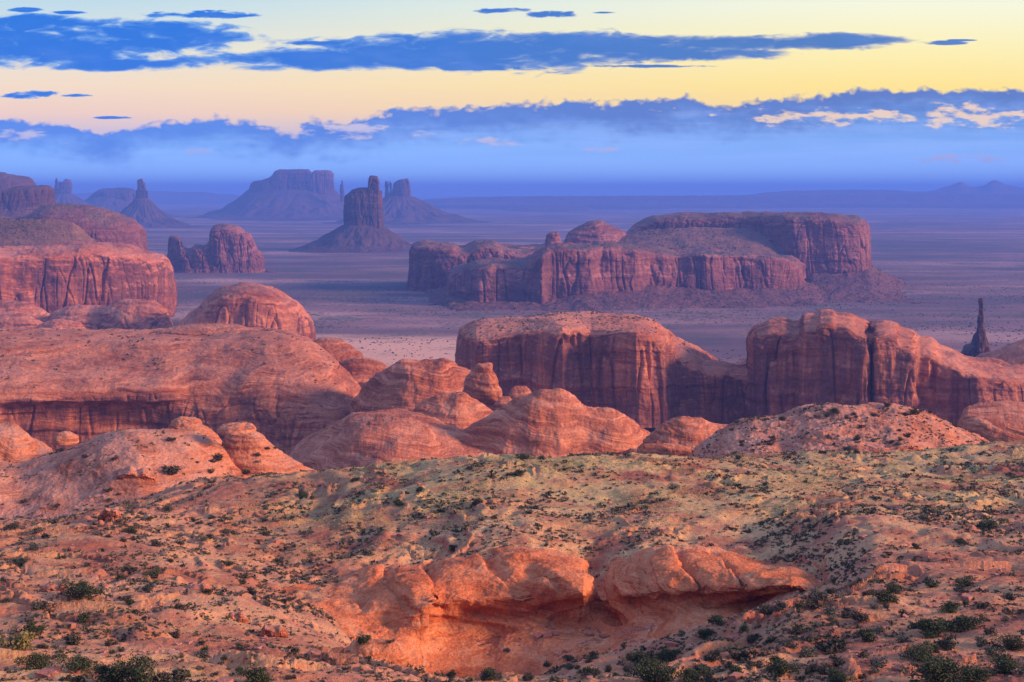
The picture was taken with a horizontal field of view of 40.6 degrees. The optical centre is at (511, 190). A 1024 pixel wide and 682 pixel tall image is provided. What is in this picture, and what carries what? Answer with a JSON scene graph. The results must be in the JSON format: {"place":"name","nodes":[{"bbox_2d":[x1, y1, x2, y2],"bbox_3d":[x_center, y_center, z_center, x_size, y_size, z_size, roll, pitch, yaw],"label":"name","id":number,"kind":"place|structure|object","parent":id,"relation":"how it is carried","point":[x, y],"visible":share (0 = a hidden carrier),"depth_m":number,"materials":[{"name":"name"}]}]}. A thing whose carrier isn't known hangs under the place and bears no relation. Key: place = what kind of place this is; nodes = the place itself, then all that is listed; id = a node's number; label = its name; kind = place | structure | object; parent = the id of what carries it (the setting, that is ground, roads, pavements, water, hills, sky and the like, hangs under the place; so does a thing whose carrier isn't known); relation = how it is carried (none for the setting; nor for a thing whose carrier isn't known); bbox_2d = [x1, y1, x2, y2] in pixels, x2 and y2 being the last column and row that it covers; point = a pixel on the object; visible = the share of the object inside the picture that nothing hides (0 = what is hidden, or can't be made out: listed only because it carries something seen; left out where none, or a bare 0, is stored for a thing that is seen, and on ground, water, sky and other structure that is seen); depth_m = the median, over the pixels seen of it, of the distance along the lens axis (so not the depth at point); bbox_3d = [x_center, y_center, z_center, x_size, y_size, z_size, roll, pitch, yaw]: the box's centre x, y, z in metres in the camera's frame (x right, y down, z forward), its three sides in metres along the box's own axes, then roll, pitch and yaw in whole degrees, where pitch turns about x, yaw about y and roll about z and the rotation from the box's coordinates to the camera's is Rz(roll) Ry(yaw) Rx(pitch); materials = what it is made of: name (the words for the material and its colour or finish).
{"place":"outdoors","nodes":[
{"label":"outdoors","id":0,"kind":"place"},
{"bbox_2d":[0,203,147,249],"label":"mesa","id":1,"kind":"structure","parent":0,"point":[99,224],"depth_m":3399.50,"materials":[{"name":"stone"}]},
{"bbox_2d":[0,218,177,316],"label":"mesa","id":2,"kind":"structure","parent":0,"point":[52,270],"depth_m":2397.09,"materials":[{"name":"stone"}]},
{"bbox_2d":[74,190,240,203],"bbox_3d":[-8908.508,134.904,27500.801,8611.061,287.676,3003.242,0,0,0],"label":"distant ridge","id":3,"kind":"structure","parent":0,"point":[160,197],"depth_m":26964.39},
{"bbox_2d":[0,440,1023,681],"bbox_3d":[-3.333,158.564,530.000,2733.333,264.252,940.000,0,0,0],"label":"hillside","id":4,"kind":"structure","parent":0,"point":[220,574],"depth_m":253.43,"materials":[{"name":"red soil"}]},
{"bbox_2d":[0,628,37,650],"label":"rabbitbrush","id":5,"kind":"object","parent":4,"relation":"on","point":[21,641],"visible":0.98,"depth_m":138.92,"materials":[{"name":"yellow plant"}]},
{"bbox_2d":[0,422,52,462],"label":"rock dome","id":6,"kind":"object","parent":4,"relation":"on","point":[18,443],"visible":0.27,"depth_m":450.34,"materials":[{"name":"stone"}]},
{"bbox_2d":[7,621,45,635],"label":"juniper shrub","id":7,"kind":"object","parent":4,"relation":"on","point":[32,628],"visible":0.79,"depth_m":153.80,"materials":[{"name":"green plant"}]},
{"bbox_2d":[13,651,67,670],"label":"juniper shrub","id":8,"kind":"object","parent":4,"relation":"on","point":[40,659],"visible":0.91,"depth_m":124.51,"materials":[{"name":"green plant"}]},
{"bbox_2d":[28,599,65,609],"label":"sagebrush","id":9,"kind":"object","parent":4,"relation":"on","point":[37,605],"visible":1,"depth_m":171.18,"materials":[{"name":"green plant"}]},
{"bbox_2d":[39,582,64,593],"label":"rock outcrop","id":10,"kind":"object","parent":4,"relation":"on","point":[48,587],"visible":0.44,"depth_m":181.84,"materials":[{"name":"stone"}]},
{"bbox_2d":[51,431,78,444],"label":"boulder","id":11,"kind":"object","parent":4,"relation":"on","point":[65,438],"visible":1,"depth_m":417.33,"materials":[{"name":"stone"}]},
{"bbox_2d":[62,633,81,644],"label":"desert shrub","id":12,"kind":"object","parent":4,"relation":"on","point":[72,639],"visible":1,"depth_m":147.62,"materials":[{"name":"green plant"}]},
{"bbox_2d":[62,655,98,673],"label":"juniper shrub","id":13,"kind":"object","parent":4,"relation":"on","point":[79,662],"visible":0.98,"depth_m":120.42,"materials":[{"name":"green plant"}]},
{"bbox_2d":[58,579,104,599],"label":"juniper shrub","id":14,"kind":"object","parent":4,"relation":"on","point":[79,589],"visible":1,"depth_m":177.03,"materials":[{"name":"green plant"}]},
{"bbox_2d":[97,507,121,520],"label":"rock outcrop","id":15,"kind":"object","parent":4,"relation":"on","point":[107,513],"visible":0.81,"depth_m":292.24,"materials":[{"name":"stone"}]},
{"bbox_2d":[88,662,132,681],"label":"juniper shrub","id":16,"kind":"object","parent":4,"relation":"on","point":[105,671],"visible":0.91,"depth_m":113.94,"materials":[{"name":"green plant"}]},
{"bbox_2d":[0,429,243,519],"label":"rock dome","id":17,"kind":"object","parent":4,"relation":"on","point":[53,479],"visible":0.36,"depth_m":409.13,"materials":[{"name":"stone"}]},
{"bbox_2d":[116,465,156,482],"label":"rock outcrop","id":18,"kind":"object","parent":17,"relation":"on","point":[130,472],"visible":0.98,"depth_m":394.41,"materials":[{"name":"stone"}]},
{"bbox_2d":[162,464,181,475],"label":"desert shrub","id":19,"kind":"object","parent":17,"relation":"on","point":[171,470],"visible":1,"depth_m":403.91,"materials":[{"name":"green plant"}]},
{"bbox_2d":[108,649,161,681],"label":"juniper shrub","id":20,"kind":"object","parent":4,"relation":"on","point":[134,672],"visible":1,"depth_m":113.66,"materials":[{"name":"green plant"}]},
{"bbox_2d":[142,567,168,578],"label":"juniper shrub","id":21,"kind":"object","parent":4,"relation":"on","point":[151,574],"visible":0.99,"depth_m":211.87,"materials":[{"name":"green plant"}]},
{"bbox_2d":[151,666,190,681],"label":"desert shrub","id":22,"kind":"object","parent":4,"relation":"on","point":[178,674],"visible":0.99,"depth_m":115.57,"materials":[{"name":"green plant"}]},
{"bbox_2d":[0,327,360,453],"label":"terrace","id":23,"kind":"structure","parent":4,"relation":"on","point":[74,393],"depth_m":1018.81,"materials":[{"name":"stone"}]},
{"bbox_2d":[155,323,257,335],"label":"rock slab","id":24,"kind":"object","parent":23,"relation":"on","point":[199,329],"visible":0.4,"depth_m":1163.14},
{"bbox_2d":[313,338,387,387],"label":"rock dome","id":25,"kind":"object","parent":23,"relation":"on","point":[357,365],"visible":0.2,"depth_m":1137.90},
{"bbox_2d":[166,416,221,444],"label":"beehive rock","id":26,"kind":"object","parent":4,"relation":"on","point":[192,424],"visible":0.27,"depth_m":473.18,"materials":[{"name":"stone"}]},
{"bbox_2d":[185,583,214,592],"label":"rock outcrop","id":27,"kind":"object","parent":4,"relation":"on","point":[197,586],"visible":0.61,"depth_m":190.79,"materials":[{"name":"stone"}]},
{"bbox_2d":[229,612,248,623],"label":"rock outcrop","id":28,"kind":"object","parent":4,"relation":"on","point":[241,617],"visible":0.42,"depth_m":178.74,"materials":[{"name":"stone"}]},
{"bbox_2d":[234,664,272,681],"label":"juniper shrub","id":29,"kind":"object","parent":4,"relation":"on","point":[255,674],"visible":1,"depth_m":115.80,"materials":[{"name":"green plant"}]},
{"bbox_2d":[217,421,313,474],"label":"beehive rock","id":30,"kind":"object","parent":4,"relation":"on","point":[243,443],"visible":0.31,"depth_m":439.98,"materials":[{"name":"stone"}]},
{"bbox_2d":[260,624,287,637],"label":"rock outcrop","id":31,"kind":"object","parent":4,"relation":"on","point":[275,631],"visible":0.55,"depth_m":171.39,"materials":[{"name":"stone"}]},
{"bbox_2d":[346,639,414,668],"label":"rock slab","id":32,"kind":"object","parent":4,"relation":"on","point":[396,652],"visible":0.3,"depth_m":161.73,"materials":[{"name":"orange stone"}]},
{"bbox_2d":[355,633,371,644],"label":"juniper shrub","id":33,"kind":"object","parent":32,"relation":"on","point":[363,639],"visible":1,"depth_m":163.42,"materials":[{"name":"green plant"}]},
{"bbox_2d":[286,407,486,469],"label":"rock shelf","id":34,"kind":"object","parent":4,"relation":"on","point":[359,439],"visible":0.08,"depth_m":702.43,"materials":[{"name":"stone"}]},
{"bbox_2d":[349,358,470,413],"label":"rock dome","id":35,"kind":"object","parent":4,"relation":"on","point":[408,384],"visible":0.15,"depth_m":967.78,"materials":[{"name":"stone"}]},
{"bbox_2d":[412,392,493,428],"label":"rock dome","id":36,"kind":"object","parent":4,"relation":"on","point":[462,410],"visible":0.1,"depth_m":786.97,"materials":[{"name":"stone"}]},
{"bbox_2d":[462,362,501,409],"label":"rock dome","id":37,"kind":"object","parent":4,"relation":"on","point":[481,384],"visible":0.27,"depth_m":887.79,"materials":[{"name":"stone"}]},
{"bbox_2d":[480,667,500,680],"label":"juniper shrub","id":38,"kind":"object","parent":4,"relation":"on","point":[489,673],"visible":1,"depth_m":154.74,"materials":[{"name":"green plant"}]},
{"bbox_2d":[493,396,511,410],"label":"boulder","id":39,"kind":"object","parent":4,"relation":"on","point":[502,401],"visible":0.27,"depth_m":865.81,"materials":[{"name":"stone"}]},
{"bbox_2d":[0,448,1023,681],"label":"desert shrubs","id":40,"kind":"object","parent":4,"relation":"on","point":[50,672],"visible":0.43,"depth_m":190.52,"materials":[{"name":"plant"}]},
{"bbox_2d":[281,541,817,677],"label":"alcove wall","id":41,"kind":"structure","parent":4,"relation":"on","point":[666,589],"depth_m":225.85,"materials":[{"name":"orange stone"}]},
{"bbox_2d":[457,388,649,457],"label":"rock dome","id":42,"kind":"object","parent":4,"relation":"on","point":[556,422],"visible":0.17,"depth_m":709.49,"materials":[{"name":"stone"}]},
{"bbox_2d":[509,386,531,399],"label":"boulder","id":43,"kind":"object","parent":42,"relation":"on","point":[516,391],"visible":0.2,"depth_m":877.36,"materials":[{"name":"stone"}]},
{"bbox_2d":[622,649,647,665],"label":"juniper shrub","id":44,"kind":"object","parent":4,"relation":"on","point":[633,656],"visible":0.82,"depth_m":150.85,"materials":[{"name":"green plant"}]},
{"bbox_2d":[582,443,694,456],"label":"rock dome","id":45,"kind":"object","parent":4,"relation":"on","point":[678,449],"visible":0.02,"depth_m":573.63,"materials":[{"name":"stone"}]},
{"bbox_2d":[636,443,670,454],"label":"boulder","id":46,"kind":"object","parent":4,"relation":"on","point":[655,448],"visible":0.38,"depth_m":534.70,"materials":[{"name":"stone"}]},
{"bbox_2d":[627,654,681,681],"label":"juniper shrub","id":47,"kind":"object","parent":4,"relation":"on","point":[647,671],"visible":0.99,"depth_m":123.88,"materials":[{"name":"green plant"}]},
{"bbox_2d":[653,647,682,660],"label":"juniper shrub","id":48,"kind":"object","parent":4,"relation":"on","point":[664,654],"visible":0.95,"depth_m":149.22,"materials":[{"name":"green plant"}]},
{"bbox_2d":[637,416,727,447],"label":"rock dome","id":49,"kind":"object","parent":4,"relation":"on","point":[689,431],"visible":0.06,"depth_m":650.91,"materials":[{"name":"stone"}]},
{"bbox_2d":[672,666,711,681],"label":"juniper shrub","id":50,"kind":"object","parent":4,"relation":"on","point":[690,674],"visible":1,"depth_m":120.39,"materials":[{"name":"green plant"}]},
{"bbox_2d":[695,627,713,639],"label":"juniper shrub","id":51,"kind":"object","parent":4,"relation":"on","point":[702,633],"visible":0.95,"depth_m":157.21,"materials":[{"name":"green plant"}]},
{"bbox_2d":[707,614,725,624],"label":"juniper shrub","id":52,"kind":"object","parent":4,"relation":"on","point":[716,619],"visible":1,"depth_m":163.14,"materials":[{"name":"green plant"}]},
{"bbox_2d":[725,644,774,662],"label":"desert shrub","id":53,"kind":"object","parent":4,"relation":"on","point":[748,654],"visible":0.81,"depth_m":132.80,"materials":[{"name":"green plant"}]},
{"bbox_2d":[770,599,790,611],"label":"sagebrush","id":54,"kind":"object","parent":4,"relation":"on","point":[781,605],"visible":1,"depth_m":156.17,"materials":[{"name":"green plant"}]},
{"bbox_2d":[764,651,802,675],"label":"juniper shrub","id":55,"kind":"object","parent":4,"relation":"on","point":[780,666],"visible":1,"depth_m":117.86,"materials":[{"name":"green plant"}]},
{"bbox_2d":[800,646,816,657],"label":"sagebrush","id":56,"kind":"object","parent":4,"relation":"on","point":[805,653],"visible":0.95,"depth_m":132.04,"materials":[{"name":"green plant"}]},
{"bbox_2d":[810,587,835,603],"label":"sagebrush","id":57,"kind":"object","parent":4,"relation":"on","point":[822,596],"visible":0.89,"depth_m":164.09,"materials":[{"name":"green plant"}]},
{"bbox_2d":[814,631,851,654],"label":"desert shrub","id":58,"kind":"object","parent":4,"relation":"on","point":[833,645],"visible":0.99,"depth_m":133.61,"materials":[{"name":"green plant"}]},
{"bbox_2d":[689,402,988,458],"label":"rock dome","id":59,"kind":"object","parent":4,"relation":"on","point":[727,443],"visible":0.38,"depth_m":487.54,"materials":[{"name":"stone"}]},
{"bbox_2d":[826,668,858,681],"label":"juniper shrub","id":60,"kind":"object","parent":4,"relation":"on","point":[838,676],"visible":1,"depth_m":113.71,"materials":[{"name":"green plant"}]},
{"bbox_2d":[850,608,869,621],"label":"desert shrub","id":61,"kind":"object","parent":4,"relation":"on","point":[858,616],"visible":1,"depth_m":145.71,"materials":[{"name":"green plant"}]},
{"bbox_2d":[856,628,876,641],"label":"juniper shrub","id":62,"kind":"object","parent":4,"relation":"on","point":[867,635],"visible":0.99,"depth_m":136.01,"materials":[{"name":"green plant"}]},
{"bbox_2d":[861,652,888,668],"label":"sagebrush","id":63,"kind":"object","parent":4,"relation":"on","point":[876,662],"visible":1,"depth_m":119.70,"materials":[{"name":"grey plant"}]},
{"bbox_2d":[867,587,899,605],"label":"juniper shrub","id":64,"kind":"object","parent":4,"relation":"on","point":[887,597],"visible":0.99,"depth_m":155.09,"materials":[{"name":"green plant"}]},
{"bbox_2d":[884,581,902,593],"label":"juniper shrub","id":65,"kind":"object","parent":4,"relation":"on","point":[893,588],"visible":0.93,"depth_m":169.43,"materials":[{"name":"green plant"}]},
{"bbox_2d":[898,640,937,661],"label":"juniper shrub","id":66,"kind":"object","parent":4,"relation":"on","point":[918,653],"visible":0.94,"depth_m":122.00,"materials":[{"name":"green plant"}]},
{"bbox_2d":[898,653,964,681],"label":"juniper shrub","id":67,"kind":"object","parent":4,"relation":"on","point":[935,669],"visible":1,"depth_m":108.30,"materials":[{"name":"green plant"}]},
{"bbox_2d":[914,616,949,638],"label":"juniper shrub","id":68,"kind":"object","parent":4,"relation":"on","point":[931,629],"visible":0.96,"depth_m":136.58,"materials":[{"name":"green plant"}]},
{"bbox_2d":[871,560,1013,583],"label":"rock ledge","id":69,"kind":"object","parent":4,"relation":"on","point":[983,564],"visible":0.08,"depth_m":199.46,"materials":[{"name":"orange stone"}]},
{"bbox_2d":[934,632,958,650],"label":"desert shrub","id":70,"kind":"object","parent":4,"relation":"on","point":[946,643],"visible":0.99,"depth_m":125.34,"materials":[{"name":"green plant"}]},
{"bbox_2d":[936,601,961,613],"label":"juniper shrub","id":71,"kind":"object","parent":4,"relation":"on","point":[950,607],"visible":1,"depth_m":147.79,"materials":[{"name":"green plant"}]},
{"bbox_2d":[952,576,976,585],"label":"juniper shrub","id":72,"kind":"object","parent":4,"relation":"on","point":[966,582],"visible":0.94,"depth_m":182.56,"materials":[{"name":"green plant"}]},
{"bbox_2d":[946,614,988,632],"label":"juniper shrub","id":73,"kind":"object","parent":4,"relation":"on","point":[963,623],"visible":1,"depth_m":137.83,"materials":[{"name":"green plant"}]},
{"bbox_2d":[954,660,993,681],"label":"juniper shrub","id":74,"kind":"object","parent":4,"relation":"on","point":[979,675],"visible":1,"depth_m":108.36,"materials":[{"name":"green plant"}]},
{"bbox_2d":[957,400,1023,441],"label":"rock ledge","id":75,"kind":"object","parent":4,"relation":"on","point":[1001,420],"visible":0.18,"depth_m":656.09,"materials":[{"name":"stone"}]},
{"bbox_2d":[975,514,1010,529],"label":"juniper shrub","id":76,"kind":"object","parent":4,"relation":"on","point":[988,524],"visible":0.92,"depth_m":247.21,"materials":[{"name":"green plant"}]},
{"bbox_2d":[983,644,1007,657],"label":"sagebrush","id":77,"kind":"object","parent":4,"relation":"on","point":[988,650],"visible":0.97,"depth_m":121.94,"materials":[{"name":"green plant"}]},
{"bbox_2d":[982,655,1021,674],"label":"juniper shrub","id":78,"kind":"object","parent":4,"relation":"on","point":[1006,665],"visible":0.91,"depth_m":113.87,"materials":[{"name":"green plant"}]},
{"bbox_2d":[987,631,1023,651],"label":"juniper shrub","id":79,"kind":"object","parent":4,"relation":"on","point":[1009,643],"visible":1,"depth_m":124.83,"materials":[{"name":"green plant"}]},
{"bbox_2d":[0,0,1023,195],"label":"sky","id":80,"kind":"structure","parent":0,"point":[446,97],"materials":[{"name":"blue"}]},
{"bbox_2d":[144,196,1023,428],"bbox_3d":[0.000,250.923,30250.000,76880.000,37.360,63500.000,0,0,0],"label":"valley floor","id":81,"kind":"structure","parent":0,"point":[923,250],"depth_m":4035.41,"materials":[{"name":"sand"}]},
{"bbox_2d":[0,172,35,187],"bbox_3d":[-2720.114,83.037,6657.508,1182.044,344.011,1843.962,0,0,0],"label":"mesa","id":82,"kind":"structure","parent":81,"relation":"on","point":[9,180],"depth_m":6306.18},
{"bbox_2d":[0,313,42,328],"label":"rock dome","id":83,"kind":"object","parent":81,"relation":"on","point":[18,320],"visible":0.2,"depth_m":1992.19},
{"bbox_2d":[0,299,49,320],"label":"rock dome","id":84,"kind":"object","parent":81,"relation":"on","point":[10,307],"visible":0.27,"depth_m":2169.20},
{"bbox_2d":[0,185,55,216],"bbox_3d":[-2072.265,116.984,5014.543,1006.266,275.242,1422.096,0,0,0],"label":"mesa","id":85,"kind":"structure","parent":81,"relation":"on","point":[20,201],"depth_m":4885.35,"materials":[{"name":"stone"}]},
{"bbox_2d":[36,319,85,329],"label":"rock dome","id":86,"kind":"object","parent":81,"relation":"on","point":[57,324],"visible":0.19,"depth_m":1961.51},
{"bbox_2d":[54,178,92,205],"bbox_3d":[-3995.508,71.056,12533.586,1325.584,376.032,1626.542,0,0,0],"label":"butte","id":87,"kind":"object","parent":81,"relation":"on","point":[63,192],"visible":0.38,"depth_m":12464.88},
{"bbox_2d":[42,304,107,329],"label":"rock dome","id":88,"kind":"object","parent":81,"relation":"on","point":[87,316],"visible":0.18,"depth_m":2127.75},
{"bbox_2d":[84,187,177,216],"bbox_3d":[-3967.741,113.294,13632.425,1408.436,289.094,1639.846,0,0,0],"label":"mesa","id":89,"kind":"structure","parent":81,"relation":"on","point":[119,199],"depth_m":13425.63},
{"bbox_2d":[96,298,172,329],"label":"rock dome","id":90,"kind":"object","parent":81,"relation":"on","point":[137,314],"visible":0.48,"depth_m":2097.98,"materials":[{"name":"stone"}]},
{"bbox_2d":[120,178,204,227],"bbox_3d":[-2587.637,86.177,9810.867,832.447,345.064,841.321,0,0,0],"label":"spire","id":91,"kind":"structure","parent":81,"relation":"on","point":[142,209],"depth_m":9696.33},
{"bbox_2d":[167,223,264,272],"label":"butte","id":92,"kind":"object","parent":81,"relation":"on","point":[229,248],"visible":0.97,"depth_m":4273.76,"materials":[{"name":"stone"}]},
{"bbox_2d":[176,282,315,340],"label":"rock dome","id":93,"kind":"object","parent":81,"relation":"on","point":[248,304],"visible":0.38,"depth_m":1898.56,"materials":[{"name":"stone"}]},
{"bbox_2d":[185,169,343,219],"bbox_3d":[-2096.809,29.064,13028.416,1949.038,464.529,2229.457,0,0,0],"label":"mesa","id":94,"kind":"structure","parent":81,"relation":"on","point":[293,194],"depth_m":12689.08,"materials":[{"name":"stone"}]},
{"bbox_2d":[288,175,411,252],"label":"butte","id":95,"kind":"object","parent":81,"relation":"on","point":[363,229],"visible":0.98,"depth_m":5818.60,"materials":[{"name":"stone"}]},
{"bbox_2d":[325,178,488,224],"bbox_3d":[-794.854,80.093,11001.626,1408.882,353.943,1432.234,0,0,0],"label":"butte","id":96,"kind":"object","parent":81,"relation":"on","point":[402,205],"visible":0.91,"depth_m":10777.64,"materials":[{"name":"stone"}]},
{"bbox_2d":[0,218,1023,681],"bbox_3d":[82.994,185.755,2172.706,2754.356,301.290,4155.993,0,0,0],"label":"scrub","id":97,"kind":"object","parent":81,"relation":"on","point":[926,510],"visible":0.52,"depth_m":261.68,"materials":[{"name":"green plant"}]},
{"bbox_2d":[407,211,938,311],"bbox_3d":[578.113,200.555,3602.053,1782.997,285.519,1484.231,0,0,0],"label":"mesa","id":98,"kind":"structure","parent":81,"relation":"on","point":[587,260],"depth_m":3276.15,"materials":[{"name":"stone"}]},
{"bbox_2d":[422,193,1023,208],"bbox_3d":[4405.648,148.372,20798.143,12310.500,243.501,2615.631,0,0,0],"label":"distant plateau","id":99,"kind":"structure","parent":81,"relation":"on","point":[957,200],"depth_m":19986.58,"materials":[{"name":"stone"}]},
{"bbox_2d":[960,298,990,356],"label":"rock pillar","id":100,"kind":"object","parent":81,"relation":"on","point":[978,344],"visible":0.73,"depth_m":1982.82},
{"bbox_2d":[455,311,746,427],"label":"cliff","id":101,"kind":"structure","parent":0,"point":[640,373],"depth_m":1316.85,"materials":[{"name":"stone"}]},
{"bbox_2d":[644,359,747,432],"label":"cliff","id":102,"kind":"structure","parent":0,"point":[728,385],"depth_m":1349.54,"materials":[{"name":"stone"}]},
{"bbox_2d":[744,309,1023,422],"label":"cliff","id":103,"kind":"structure","parent":0,"point":[827,355],"depth_m":1261.59,"materials":[{"name":"stone"}]},
{"bbox_2d":[750,180,1023,194],"bbox_3d":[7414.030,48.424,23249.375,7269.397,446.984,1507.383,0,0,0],"label":"distant mountains","id":104,"kind":"structure","parent":0,"point":[994,187],"depth_m":23159.53,"materials":[{"name":"stone"}]},
{"bbox_2d":[975,339,1023,364],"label":"cliff","id":105,"kind":"structure","parent":0,"point":[1012,353],"depth_m":1397.75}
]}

